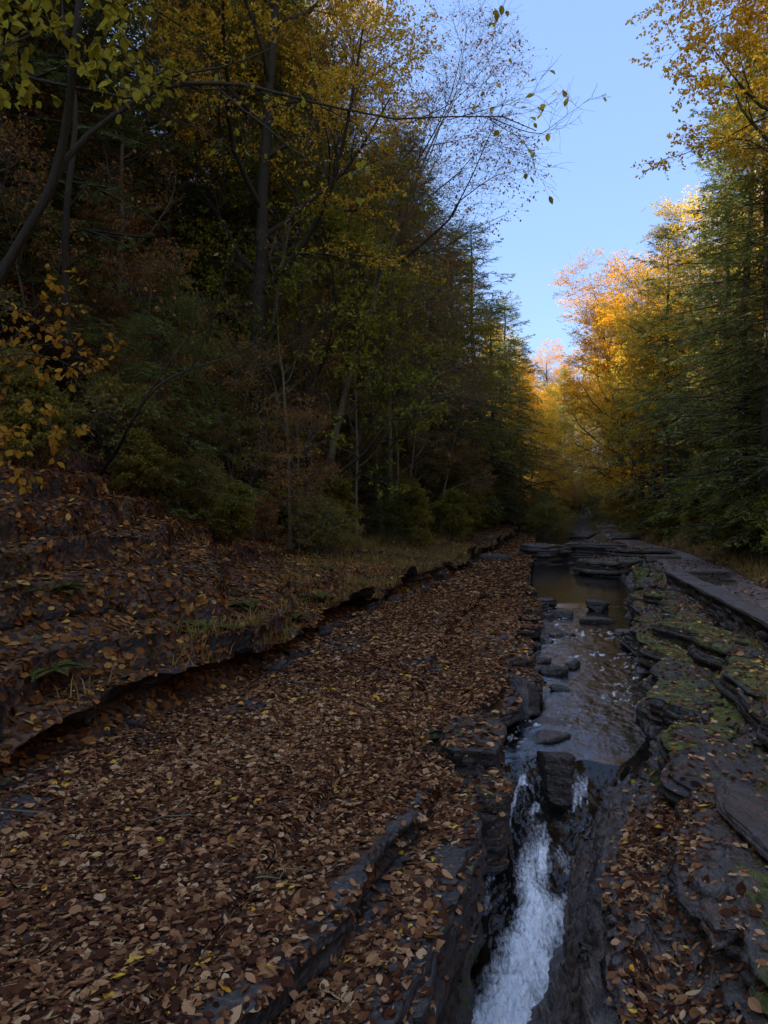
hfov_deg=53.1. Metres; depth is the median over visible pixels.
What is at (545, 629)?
creek rock
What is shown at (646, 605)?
mossy rock
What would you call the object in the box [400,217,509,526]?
hemlock tree
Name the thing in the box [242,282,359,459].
sapling
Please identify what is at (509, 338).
maple tree
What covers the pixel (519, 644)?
shale rock
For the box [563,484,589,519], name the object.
bush
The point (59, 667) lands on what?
fern
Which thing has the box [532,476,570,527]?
shrub
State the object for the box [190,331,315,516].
sapling
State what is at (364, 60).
maple tree
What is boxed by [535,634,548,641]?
creek stone
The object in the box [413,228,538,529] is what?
hemlock tree
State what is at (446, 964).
shale rock
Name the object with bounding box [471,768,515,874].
rock block
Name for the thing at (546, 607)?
shale rock
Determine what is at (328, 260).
arching tree
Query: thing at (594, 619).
creek rock
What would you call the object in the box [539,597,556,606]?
creek rock
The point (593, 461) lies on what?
maple tree
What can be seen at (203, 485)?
bush
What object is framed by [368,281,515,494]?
maple tree
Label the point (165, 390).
bush
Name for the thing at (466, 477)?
sapling
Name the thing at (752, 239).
hemlock tree
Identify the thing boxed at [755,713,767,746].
mossy rock
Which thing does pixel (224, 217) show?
hemlock tree
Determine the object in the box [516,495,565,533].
bush
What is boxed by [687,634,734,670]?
mossy rock
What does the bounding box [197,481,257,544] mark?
shrub
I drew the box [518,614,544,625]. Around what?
shale rock
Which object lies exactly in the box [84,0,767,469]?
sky
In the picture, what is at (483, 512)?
shrub
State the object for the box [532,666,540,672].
creek stone
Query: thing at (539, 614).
shale rock
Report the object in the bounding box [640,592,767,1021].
moss
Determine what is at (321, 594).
fern
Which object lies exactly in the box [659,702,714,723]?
mossy rock
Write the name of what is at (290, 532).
bare tree
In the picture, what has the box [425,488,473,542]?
shrub
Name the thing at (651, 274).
maple tree
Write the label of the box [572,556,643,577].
slab rock
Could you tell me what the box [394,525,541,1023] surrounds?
ledge cliff
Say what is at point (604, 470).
maple tree
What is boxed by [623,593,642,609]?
mossy rock
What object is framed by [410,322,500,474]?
maple tree
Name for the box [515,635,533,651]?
shale rock
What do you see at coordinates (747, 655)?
mossy rock
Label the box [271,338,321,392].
shrub
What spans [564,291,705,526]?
maple tree
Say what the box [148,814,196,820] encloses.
fallen twig
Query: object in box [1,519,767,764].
grass
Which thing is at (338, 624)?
bank stone
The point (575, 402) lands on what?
maple tree
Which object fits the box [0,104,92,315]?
sapling
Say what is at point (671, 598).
mossy rock
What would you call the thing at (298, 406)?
bush
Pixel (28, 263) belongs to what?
young hemlock
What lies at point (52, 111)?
sapling
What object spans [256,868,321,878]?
fallen twig
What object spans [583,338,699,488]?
maple tree
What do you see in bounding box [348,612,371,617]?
bank stone
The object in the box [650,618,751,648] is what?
mossy rock
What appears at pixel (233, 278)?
maple tree
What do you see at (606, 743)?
creek water
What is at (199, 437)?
young hemlock
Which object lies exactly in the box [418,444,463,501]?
sapling
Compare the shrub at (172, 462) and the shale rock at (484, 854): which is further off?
the shrub at (172, 462)
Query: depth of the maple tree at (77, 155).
27.35 m
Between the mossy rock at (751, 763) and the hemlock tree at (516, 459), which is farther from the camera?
the hemlock tree at (516, 459)
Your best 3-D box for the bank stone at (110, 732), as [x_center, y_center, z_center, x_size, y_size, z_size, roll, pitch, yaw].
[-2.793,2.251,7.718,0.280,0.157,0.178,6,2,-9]
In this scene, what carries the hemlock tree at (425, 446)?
on the hillside
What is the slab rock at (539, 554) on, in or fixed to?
on the creek bed
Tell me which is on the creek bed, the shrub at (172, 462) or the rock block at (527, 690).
the rock block at (527, 690)
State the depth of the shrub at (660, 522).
39.67 m
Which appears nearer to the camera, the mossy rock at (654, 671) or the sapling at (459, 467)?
the mossy rock at (654, 671)
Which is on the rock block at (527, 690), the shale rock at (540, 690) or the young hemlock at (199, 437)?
the shale rock at (540, 690)
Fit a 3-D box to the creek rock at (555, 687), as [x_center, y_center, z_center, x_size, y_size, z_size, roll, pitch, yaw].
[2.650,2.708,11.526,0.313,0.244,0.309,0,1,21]
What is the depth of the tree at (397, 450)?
29.78 m
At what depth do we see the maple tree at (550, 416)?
75.99 m
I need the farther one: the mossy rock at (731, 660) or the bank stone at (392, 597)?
the bank stone at (392, 597)
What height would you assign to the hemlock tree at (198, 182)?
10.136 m
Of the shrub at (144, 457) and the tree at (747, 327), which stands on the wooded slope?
the tree at (747, 327)
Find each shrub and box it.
[0,368,87,467]
[106,427,167,496]
[111,203,165,269]
[112,258,177,339]
[115,427,181,496]
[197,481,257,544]
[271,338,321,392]
[307,472,362,543]
[341,418,362,439]
[383,471,436,532]
[383,480,434,546]
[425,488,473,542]
[448,496,481,535]
[466,485,489,527]
[478,488,502,528]
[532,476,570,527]
[616,493,637,531]
[647,493,682,537]
[677,490,716,543]
[709,483,758,548]
[739,486,767,539]
[760,511,767,546]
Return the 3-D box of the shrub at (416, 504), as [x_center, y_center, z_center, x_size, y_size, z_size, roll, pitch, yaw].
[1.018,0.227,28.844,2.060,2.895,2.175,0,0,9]
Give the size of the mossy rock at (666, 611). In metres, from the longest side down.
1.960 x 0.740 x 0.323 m
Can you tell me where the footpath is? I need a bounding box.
[599,472,767,629]
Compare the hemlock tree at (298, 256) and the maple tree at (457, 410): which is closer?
the hemlock tree at (298, 256)
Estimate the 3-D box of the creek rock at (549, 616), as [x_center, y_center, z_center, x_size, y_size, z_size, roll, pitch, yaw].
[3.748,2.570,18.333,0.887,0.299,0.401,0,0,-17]
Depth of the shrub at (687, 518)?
34.70 m
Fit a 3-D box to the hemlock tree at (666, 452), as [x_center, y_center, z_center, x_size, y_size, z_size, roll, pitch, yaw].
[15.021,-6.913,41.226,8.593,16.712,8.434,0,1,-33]
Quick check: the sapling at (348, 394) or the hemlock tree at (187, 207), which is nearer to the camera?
the hemlock tree at (187, 207)
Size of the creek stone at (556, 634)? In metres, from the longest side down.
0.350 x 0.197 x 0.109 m
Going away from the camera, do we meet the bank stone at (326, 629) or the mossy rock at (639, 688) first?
the mossy rock at (639, 688)
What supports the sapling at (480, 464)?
on the hillside
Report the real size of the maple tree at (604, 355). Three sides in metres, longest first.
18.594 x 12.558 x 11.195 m
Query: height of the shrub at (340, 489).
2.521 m
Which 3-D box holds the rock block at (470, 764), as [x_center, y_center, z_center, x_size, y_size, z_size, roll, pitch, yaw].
[0.914,2.617,8.200,0.797,0.704,1.744,3,1,9]
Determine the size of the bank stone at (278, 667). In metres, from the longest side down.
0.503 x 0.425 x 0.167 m
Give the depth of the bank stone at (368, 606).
16.89 m
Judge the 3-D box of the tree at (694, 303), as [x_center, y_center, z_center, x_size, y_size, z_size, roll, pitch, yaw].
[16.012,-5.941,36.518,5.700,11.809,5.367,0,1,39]
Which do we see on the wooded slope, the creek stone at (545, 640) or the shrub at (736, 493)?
the shrub at (736, 493)
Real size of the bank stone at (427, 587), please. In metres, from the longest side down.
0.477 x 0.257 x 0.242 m
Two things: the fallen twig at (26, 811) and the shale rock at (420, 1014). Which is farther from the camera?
the fallen twig at (26, 811)
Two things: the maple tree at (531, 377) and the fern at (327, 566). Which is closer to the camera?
the fern at (327, 566)
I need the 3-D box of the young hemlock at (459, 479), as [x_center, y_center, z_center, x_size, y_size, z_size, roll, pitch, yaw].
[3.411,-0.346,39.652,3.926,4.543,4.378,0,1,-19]
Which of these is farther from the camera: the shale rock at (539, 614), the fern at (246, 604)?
the shale rock at (539, 614)
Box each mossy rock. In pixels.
[620,624,679,656]
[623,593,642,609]
[630,600,641,616]
[631,616,639,623]
[633,675,651,697]
[635,602,647,617]
[635,629,677,658]
[636,697,671,725]
[638,644,697,668]
[639,613,658,623]
[642,590,678,605]
[644,656,718,693]
[645,678,722,714]
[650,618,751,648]
[655,584,677,590]
[656,591,692,603]
[657,600,693,609]
[657,722,736,772]
[658,725,767,804]
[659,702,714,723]
[662,605,699,613]
[667,608,704,623]
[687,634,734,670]
[714,665,767,703]
[722,653,767,670]
[731,644,765,659]
[736,685,762,731]
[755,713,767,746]
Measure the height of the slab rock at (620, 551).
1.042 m
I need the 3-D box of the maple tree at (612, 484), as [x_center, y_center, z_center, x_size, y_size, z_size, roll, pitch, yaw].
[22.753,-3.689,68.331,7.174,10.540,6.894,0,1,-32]
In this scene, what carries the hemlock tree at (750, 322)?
on the wooded slope
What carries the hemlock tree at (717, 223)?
on the wooded slope
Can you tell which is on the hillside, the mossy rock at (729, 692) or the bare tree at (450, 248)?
the bare tree at (450, 248)
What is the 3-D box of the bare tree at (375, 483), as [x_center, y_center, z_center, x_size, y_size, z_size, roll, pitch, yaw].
[-1.198,-8.637,34.303,9.703,20.666,10.550,0,-9,-25]
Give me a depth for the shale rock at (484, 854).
5.94 m
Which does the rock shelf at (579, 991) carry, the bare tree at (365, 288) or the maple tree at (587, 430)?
the maple tree at (587, 430)
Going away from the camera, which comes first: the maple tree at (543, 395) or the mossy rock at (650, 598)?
the mossy rock at (650, 598)
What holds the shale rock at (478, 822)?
on the ledge cliff
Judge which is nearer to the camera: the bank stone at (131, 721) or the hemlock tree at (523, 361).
the bank stone at (131, 721)
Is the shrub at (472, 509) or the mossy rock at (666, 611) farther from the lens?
the shrub at (472, 509)
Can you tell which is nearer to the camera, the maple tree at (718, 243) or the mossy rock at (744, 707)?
the mossy rock at (744, 707)
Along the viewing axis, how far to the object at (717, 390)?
33.45 m
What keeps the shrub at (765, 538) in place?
on the wooded slope
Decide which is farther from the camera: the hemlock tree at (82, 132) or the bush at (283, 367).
the bush at (283, 367)
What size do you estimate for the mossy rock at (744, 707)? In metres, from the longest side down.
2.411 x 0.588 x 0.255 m
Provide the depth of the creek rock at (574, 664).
12.96 m
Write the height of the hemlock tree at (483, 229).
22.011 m
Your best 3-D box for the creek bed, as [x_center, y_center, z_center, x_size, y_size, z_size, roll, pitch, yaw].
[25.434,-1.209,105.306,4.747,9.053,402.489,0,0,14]
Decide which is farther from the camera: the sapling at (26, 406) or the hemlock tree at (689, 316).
the hemlock tree at (689, 316)
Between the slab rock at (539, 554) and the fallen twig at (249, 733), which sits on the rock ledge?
the fallen twig at (249, 733)
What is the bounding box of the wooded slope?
[612,460,767,587]
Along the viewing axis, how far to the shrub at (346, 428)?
33.80 m
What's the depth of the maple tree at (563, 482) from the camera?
65.55 m
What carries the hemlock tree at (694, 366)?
on the wooded slope
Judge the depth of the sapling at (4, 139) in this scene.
11.80 m
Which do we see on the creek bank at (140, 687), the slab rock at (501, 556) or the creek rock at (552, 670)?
the slab rock at (501, 556)
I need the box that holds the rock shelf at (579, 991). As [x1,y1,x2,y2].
[527,472,767,1023]
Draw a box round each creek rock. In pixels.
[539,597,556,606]
[540,665,569,674]
[541,625,561,633]
[544,613,555,619]
[547,610,573,617]
[550,684,569,690]
[557,632,575,635]
[565,659,579,668]
[579,616,614,622]
[586,599,609,610]
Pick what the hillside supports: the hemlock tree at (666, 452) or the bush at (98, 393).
the bush at (98, 393)
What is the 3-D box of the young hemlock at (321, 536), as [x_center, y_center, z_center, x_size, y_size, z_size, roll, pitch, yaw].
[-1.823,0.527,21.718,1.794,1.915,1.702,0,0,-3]
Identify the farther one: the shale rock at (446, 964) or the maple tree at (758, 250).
the maple tree at (758, 250)
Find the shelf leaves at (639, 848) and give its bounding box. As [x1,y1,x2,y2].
[593,478,767,1023]
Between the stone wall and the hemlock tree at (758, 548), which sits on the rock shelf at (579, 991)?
the stone wall
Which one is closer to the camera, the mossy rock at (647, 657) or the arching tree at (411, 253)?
the mossy rock at (647, 657)
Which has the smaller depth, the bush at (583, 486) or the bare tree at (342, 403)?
the bare tree at (342, 403)
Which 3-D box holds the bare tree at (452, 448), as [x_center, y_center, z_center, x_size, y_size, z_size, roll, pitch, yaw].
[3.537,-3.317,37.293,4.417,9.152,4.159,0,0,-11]
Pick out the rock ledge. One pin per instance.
(328, 945)
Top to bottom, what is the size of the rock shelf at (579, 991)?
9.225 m
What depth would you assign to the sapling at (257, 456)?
20.27 m
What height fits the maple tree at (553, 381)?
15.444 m
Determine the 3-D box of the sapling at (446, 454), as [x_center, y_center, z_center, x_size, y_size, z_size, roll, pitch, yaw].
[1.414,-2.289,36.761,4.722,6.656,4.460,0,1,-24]
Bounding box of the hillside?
[0,43,504,532]
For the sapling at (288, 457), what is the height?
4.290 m
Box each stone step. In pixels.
[596,525,617,528]
[610,532,641,537]
[644,554,680,560]
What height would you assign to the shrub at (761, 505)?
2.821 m
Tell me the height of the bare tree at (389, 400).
15.732 m
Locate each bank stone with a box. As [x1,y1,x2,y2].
[101,727,117,734]
[123,713,145,728]
[260,655,287,672]
[285,645,310,657]
[315,624,333,634]
[331,621,345,627]
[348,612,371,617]
[361,602,375,608]
[370,600,380,605]
[384,594,406,600]
[418,585,429,589]
[444,573,450,579]
[465,560,473,567]
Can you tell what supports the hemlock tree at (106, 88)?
on the hillside
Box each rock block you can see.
[436,711,506,787]
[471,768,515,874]
[507,674,541,718]
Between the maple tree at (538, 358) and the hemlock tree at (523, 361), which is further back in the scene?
the maple tree at (538, 358)
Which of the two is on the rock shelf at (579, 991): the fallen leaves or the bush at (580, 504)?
the bush at (580, 504)
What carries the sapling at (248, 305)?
on the hillside
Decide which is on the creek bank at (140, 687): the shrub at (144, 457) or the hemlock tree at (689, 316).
the shrub at (144, 457)
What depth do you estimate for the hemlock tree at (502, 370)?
55.60 m
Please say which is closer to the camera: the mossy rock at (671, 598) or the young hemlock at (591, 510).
the mossy rock at (671, 598)
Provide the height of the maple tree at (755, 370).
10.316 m
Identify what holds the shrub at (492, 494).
on the creek bank at (140, 687)
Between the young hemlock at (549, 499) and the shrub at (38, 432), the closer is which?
the shrub at (38, 432)
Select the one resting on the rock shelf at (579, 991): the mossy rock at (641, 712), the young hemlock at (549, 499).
the mossy rock at (641, 712)
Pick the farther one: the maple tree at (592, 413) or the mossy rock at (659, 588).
the maple tree at (592, 413)
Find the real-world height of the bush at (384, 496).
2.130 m
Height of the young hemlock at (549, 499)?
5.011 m
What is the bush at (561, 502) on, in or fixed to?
on the rock ledge
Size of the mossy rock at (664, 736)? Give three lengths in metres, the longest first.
1.548 x 0.768 x 0.325 m
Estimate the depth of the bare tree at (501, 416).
60.60 m
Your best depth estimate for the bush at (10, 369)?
11.29 m
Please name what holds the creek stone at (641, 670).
on the creek bed
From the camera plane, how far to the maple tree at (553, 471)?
80.45 m
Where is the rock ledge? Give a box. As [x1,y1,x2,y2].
[0,525,538,1023]
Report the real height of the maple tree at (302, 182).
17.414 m
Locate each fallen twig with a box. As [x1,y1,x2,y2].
[0,809,47,812]
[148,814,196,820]
[211,724,278,745]
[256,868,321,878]
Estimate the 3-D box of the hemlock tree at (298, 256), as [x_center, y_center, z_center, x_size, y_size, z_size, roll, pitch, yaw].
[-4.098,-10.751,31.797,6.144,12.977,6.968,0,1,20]
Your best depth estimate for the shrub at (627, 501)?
51.87 m
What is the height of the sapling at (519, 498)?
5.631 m
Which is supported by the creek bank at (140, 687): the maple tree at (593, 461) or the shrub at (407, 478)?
the shrub at (407, 478)
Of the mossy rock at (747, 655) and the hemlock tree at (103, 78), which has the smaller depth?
the mossy rock at (747, 655)
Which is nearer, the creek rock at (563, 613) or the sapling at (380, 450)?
the creek rock at (563, 613)
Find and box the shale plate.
[716,776,767,860]
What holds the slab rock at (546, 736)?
in the creek water
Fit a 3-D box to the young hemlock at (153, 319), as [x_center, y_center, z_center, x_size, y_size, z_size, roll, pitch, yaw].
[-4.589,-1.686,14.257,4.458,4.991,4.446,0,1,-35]
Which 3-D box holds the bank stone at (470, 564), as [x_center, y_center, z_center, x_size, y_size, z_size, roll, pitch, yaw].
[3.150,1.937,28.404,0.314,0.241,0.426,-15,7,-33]
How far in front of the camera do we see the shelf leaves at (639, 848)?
5.58 m
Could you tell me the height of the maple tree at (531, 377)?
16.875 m
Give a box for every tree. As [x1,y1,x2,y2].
[0,0,241,297]
[0,0,610,287]
[4,0,157,209]
[4,0,199,295]
[11,0,216,351]
[43,0,176,168]
[52,0,146,172]
[68,0,323,298]
[86,0,252,303]
[100,0,375,348]
[114,0,454,505]
[114,3,221,227]
[131,0,374,335]
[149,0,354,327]
[150,0,381,262]
[153,128,451,541]
[158,38,241,276]
[162,0,419,377]
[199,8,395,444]
[210,234,359,549]
[240,98,356,389]
[248,83,423,455]
[265,132,467,469]
[268,1,336,327]
[276,59,507,474]
[279,221,429,431]
[282,0,547,481]
[288,111,469,530]
[288,186,414,429]
[293,280,411,542]
[294,0,434,319]
[305,88,491,535]
[331,118,483,495]
[340,181,423,316]
[342,140,507,515]
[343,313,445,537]
[346,154,495,477]
[348,24,552,505]
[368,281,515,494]
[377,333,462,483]
[386,207,469,370]
[388,246,494,407]
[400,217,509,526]
[400,315,489,446]
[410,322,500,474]
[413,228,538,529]
[416,345,501,532]
[437,302,507,471]
[442,218,549,520]
[469,327,506,364]
[470,332,560,522]
[471,294,570,524]
[471,300,550,525]
[471,352,573,524]
[478,341,556,525]
[481,374,512,486]
[485,325,524,359]
[494,347,538,424]
[502,391,548,479]
[503,346,567,498]
[512,391,574,483]
[512,401,570,505]
[521,381,558,477]
[526,339,578,427]
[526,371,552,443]
[528,377,569,463]
[534,456,575,495]
[535,413,597,490]
[540,384,593,449]
[543,247,653,525]
[543,320,674,525]
[543,404,589,484]
[544,366,601,475]
[545,366,583,476]
[554,241,709,529]
[557,256,676,496]
[559,343,607,461]
[559,361,607,468]
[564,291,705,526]
[567,399,610,477]
[568,427,614,513]
[575,252,693,505]
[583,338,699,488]
[585,305,731,496]
[586,398,677,503]
[587,217,713,538]
[594,299,715,472]
[594,447,659,511]
[595,180,762,465]
[609,61,767,560]
[617,22,767,562]
[625,0,767,215]
[635,189,762,496]
[637,109,762,543]
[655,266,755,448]
[669,270,755,482]
[682,190,762,367]
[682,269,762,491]
[691,4,767,195]
[692,96,767,505]
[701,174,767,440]
[713,190,762,339]
[729,316,761,437]
[738,202,762,327]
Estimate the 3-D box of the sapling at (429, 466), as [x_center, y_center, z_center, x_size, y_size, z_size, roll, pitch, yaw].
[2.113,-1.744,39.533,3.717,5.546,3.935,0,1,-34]
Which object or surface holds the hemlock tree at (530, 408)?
on the creek bank at (140, 687)
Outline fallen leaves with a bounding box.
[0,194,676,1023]
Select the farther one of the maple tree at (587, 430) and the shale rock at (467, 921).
the maple tree at (587, 430)
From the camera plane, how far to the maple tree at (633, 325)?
46.03 m
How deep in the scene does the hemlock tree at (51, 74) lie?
16.11 m
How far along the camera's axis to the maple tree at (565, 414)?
90.20 m
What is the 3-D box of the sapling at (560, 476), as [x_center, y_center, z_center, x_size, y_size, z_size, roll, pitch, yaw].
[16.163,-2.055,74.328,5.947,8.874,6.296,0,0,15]
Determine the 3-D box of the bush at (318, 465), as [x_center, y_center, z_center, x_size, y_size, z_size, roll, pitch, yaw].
[-2.100,-0.640,24.992,2.902,2.518,2.629,0,1,19]
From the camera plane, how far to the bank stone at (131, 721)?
7.97 m
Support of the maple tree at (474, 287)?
on the hillside
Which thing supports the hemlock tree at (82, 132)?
on the hillside
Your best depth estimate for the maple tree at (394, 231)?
54.87 m
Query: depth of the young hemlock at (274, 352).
27.87 m
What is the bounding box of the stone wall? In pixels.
[664,569,767,653]
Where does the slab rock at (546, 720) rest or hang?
on the creek bed
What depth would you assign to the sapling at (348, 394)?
33.88 m
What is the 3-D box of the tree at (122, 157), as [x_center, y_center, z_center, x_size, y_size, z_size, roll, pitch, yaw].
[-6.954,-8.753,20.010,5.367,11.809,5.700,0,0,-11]
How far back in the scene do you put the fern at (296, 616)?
12.56 m
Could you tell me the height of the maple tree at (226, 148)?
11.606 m
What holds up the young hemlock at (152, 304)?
on the hillside
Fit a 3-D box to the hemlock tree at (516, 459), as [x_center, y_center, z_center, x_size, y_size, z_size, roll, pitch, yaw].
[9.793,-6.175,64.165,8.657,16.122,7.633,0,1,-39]
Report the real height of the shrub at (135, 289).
2.721 m
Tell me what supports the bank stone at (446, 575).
on the rock ledge
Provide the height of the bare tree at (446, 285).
16.975 m
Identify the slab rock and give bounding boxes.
[479,553,512,560]
[518,543,574,564]
[531,729,571,742]
[532,717,573,724]
[565,531,599,538]
[566,542,629,556]
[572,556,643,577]
[612,547,675,558]
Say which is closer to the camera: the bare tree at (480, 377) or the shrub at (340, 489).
the shrub at (340, 489)
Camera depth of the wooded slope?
30.60 m
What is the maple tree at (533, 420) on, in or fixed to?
on the creek bank at (140, 687)
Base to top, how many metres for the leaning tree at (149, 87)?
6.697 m
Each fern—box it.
[22,582,91,593]
[23,659,95,681]
[180,619,252,632]
[228,599,263,610]
[289,612,313,618]
[300,592,342,600]
[312,563,341,571]
[373,556,407,561]
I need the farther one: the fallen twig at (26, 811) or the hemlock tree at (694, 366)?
the hemlock tree at (694, 366)
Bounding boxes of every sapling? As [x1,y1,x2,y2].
[0,0,204,342]
[0,71,13,150]
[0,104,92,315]
[0,262,126,494]
[4,6,103,245]
[6,46,90,194]
[50,161,199,362]
[81,239,223,424]
[168,333,286,510]
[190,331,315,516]
[201,248,304,402]
[226,291,307,407]
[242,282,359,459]
[245,403,341,552]
[294,371,385,510]
[299,329,387,448]
[328,393,407,523]
[367,389,421,453]
[378,399,467,489]
[399,427,454,508]
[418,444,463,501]
[434,445,497,507]
[439,425,478,492]
[451,428,494,489]
[484,457,525,525]
[522,444,581,502]
[561,444,611,526]
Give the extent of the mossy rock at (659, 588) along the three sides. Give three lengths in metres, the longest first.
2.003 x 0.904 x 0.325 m
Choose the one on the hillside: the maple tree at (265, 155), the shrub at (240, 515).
the maple tree at (265, 155)
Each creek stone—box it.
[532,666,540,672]
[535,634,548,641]
[536,656,551,662]
[542,638,553,642]
[548,633,563,636]
[613,631,623,635]
[615,629,629,634]
[625,612,634,618]
[635,667,649,673]
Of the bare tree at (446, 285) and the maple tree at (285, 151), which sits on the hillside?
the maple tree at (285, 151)
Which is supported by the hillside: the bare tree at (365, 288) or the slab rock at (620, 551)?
the bare tree at (365, 288)
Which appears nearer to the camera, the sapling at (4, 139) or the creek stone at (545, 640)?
the sapling at (4, 139)
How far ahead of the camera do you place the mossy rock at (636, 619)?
17.11 m
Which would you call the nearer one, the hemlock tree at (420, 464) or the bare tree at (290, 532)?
the bare tree at (290, 532)
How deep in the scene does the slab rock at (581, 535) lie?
56.85 m
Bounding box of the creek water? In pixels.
[470,530,652,1023]
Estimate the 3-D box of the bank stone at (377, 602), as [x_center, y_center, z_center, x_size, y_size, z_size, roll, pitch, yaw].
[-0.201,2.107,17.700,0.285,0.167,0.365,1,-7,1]
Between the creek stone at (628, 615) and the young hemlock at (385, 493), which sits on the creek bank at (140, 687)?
the young hemlock at (385, 493)
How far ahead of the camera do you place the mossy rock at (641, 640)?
13.47 m
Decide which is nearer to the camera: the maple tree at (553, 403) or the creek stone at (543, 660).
the creek stone at (543, 660)
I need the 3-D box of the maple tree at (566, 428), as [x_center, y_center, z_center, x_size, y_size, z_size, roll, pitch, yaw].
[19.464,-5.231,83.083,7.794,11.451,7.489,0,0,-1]
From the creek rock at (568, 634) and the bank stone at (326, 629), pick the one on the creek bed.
the creek rock at (568, 634)
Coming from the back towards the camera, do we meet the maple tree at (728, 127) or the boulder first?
the maple tree at (728, 127)
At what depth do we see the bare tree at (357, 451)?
25.76 m
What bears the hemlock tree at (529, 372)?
on the creek bank at (140, 687)
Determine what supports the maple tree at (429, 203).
on the hillside
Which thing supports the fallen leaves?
on the rock ledge
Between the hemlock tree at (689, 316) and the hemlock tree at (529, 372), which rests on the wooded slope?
the hemlock tree at (689, 316)
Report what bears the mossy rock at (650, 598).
on the rock shelf at (579, 991)
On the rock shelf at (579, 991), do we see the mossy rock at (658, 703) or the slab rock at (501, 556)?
the mossy rock at (658, 703)
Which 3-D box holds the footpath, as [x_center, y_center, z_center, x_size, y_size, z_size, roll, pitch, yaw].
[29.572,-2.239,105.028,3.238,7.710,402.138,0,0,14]
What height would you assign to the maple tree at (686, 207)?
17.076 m
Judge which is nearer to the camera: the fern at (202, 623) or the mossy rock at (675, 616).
the fern at (202, 623)
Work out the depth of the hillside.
17.46 m
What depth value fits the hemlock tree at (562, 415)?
89.16 m
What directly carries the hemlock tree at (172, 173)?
on the hillside
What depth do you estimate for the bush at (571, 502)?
77.85 m
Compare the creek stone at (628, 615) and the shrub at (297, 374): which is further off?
the shrub at (297, 374)
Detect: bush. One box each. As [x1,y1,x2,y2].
[0,284,27,324]
[0,334,86,467]
[59,367,175,463]
[71,285,170,380]
[87,347,199,444]
[155,451,247,525]
[175,479,237,527]
[211,492,295,550]
[265,342,300,389]
[276,488,345,546]
[278,385,318,409]
[278,494,369,559]
[279,400,337,449]
[297,454,369,527]
[370,487,394,511]
[379,458,417,475]
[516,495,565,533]
[516,498,581,538]
[518,489,573,530]
[527,485,576,525]
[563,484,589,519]
[567,484,605,522]
[568,469,599,512]
[589,492,624,530]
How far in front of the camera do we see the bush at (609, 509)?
65.92 m
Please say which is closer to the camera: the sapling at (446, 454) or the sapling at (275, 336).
the sapling at (275, 336)
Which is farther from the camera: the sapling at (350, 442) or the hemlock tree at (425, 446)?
the hemlock tree at (425, 446)
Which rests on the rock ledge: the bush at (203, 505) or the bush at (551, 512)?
the bush at (551, 512)
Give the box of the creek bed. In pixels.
[546,480,634,672]
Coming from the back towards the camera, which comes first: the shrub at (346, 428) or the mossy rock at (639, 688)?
the shrub at (346, 428)
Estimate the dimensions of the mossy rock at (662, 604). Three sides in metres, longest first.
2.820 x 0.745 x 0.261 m
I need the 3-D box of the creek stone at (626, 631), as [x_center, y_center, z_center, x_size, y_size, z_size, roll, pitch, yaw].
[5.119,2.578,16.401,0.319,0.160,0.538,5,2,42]
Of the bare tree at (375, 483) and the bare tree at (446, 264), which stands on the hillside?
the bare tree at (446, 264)
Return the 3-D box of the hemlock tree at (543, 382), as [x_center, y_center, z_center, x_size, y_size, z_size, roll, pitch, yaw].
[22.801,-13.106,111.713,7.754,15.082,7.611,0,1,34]
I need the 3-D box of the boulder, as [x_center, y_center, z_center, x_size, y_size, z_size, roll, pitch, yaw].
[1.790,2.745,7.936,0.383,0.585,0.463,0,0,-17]
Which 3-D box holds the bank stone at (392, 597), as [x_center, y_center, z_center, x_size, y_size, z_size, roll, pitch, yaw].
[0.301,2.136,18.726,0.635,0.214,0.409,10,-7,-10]
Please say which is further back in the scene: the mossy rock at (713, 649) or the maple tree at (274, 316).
the maple tree at (274, 316)
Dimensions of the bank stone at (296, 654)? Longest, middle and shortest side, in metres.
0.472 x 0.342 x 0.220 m
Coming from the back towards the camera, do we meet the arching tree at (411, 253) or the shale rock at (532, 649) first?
the arching tree at (411, 253)
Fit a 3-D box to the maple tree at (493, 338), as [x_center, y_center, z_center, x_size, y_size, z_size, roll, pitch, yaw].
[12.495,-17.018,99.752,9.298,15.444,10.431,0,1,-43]
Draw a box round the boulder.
[536,751,575,804]
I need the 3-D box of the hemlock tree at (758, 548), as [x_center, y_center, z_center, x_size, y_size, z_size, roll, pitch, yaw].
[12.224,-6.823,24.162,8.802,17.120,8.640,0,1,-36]
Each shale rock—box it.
[324,997,412,1023]
[409,952,438,1023]
[421,817,486,859]
[425,818,486,925]
[433,850,483,978]
[437,898,462,1008]
[440,792,481,818]
[481,645,536,668]
[488,688,522,726]
[492,639,527,646]
[503,668,545,695]
[507,624,541,637]
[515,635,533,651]
[517,604,543,616]
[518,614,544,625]
[527,600,550,610]
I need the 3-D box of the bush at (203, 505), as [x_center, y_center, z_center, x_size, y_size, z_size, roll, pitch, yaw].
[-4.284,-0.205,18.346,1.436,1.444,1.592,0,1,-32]
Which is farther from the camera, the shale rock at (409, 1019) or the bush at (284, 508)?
the bush at (284, 508)
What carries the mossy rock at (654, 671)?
on the rock shelf at (579, 991)
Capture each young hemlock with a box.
[0,186,130,367]
[67,290,278,526]
[71,266,232,487]
[157,382,254,532]
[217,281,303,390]
[297,498,349,552]
[333,443,429,539]
[346,456,417,548]
[429,462,492,538]
[520,487,570,534]
[571,477,617,528]
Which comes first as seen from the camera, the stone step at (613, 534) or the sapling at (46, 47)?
the sapling at (46, 47)
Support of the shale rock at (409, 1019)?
on the ledge cliff
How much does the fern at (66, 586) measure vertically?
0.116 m

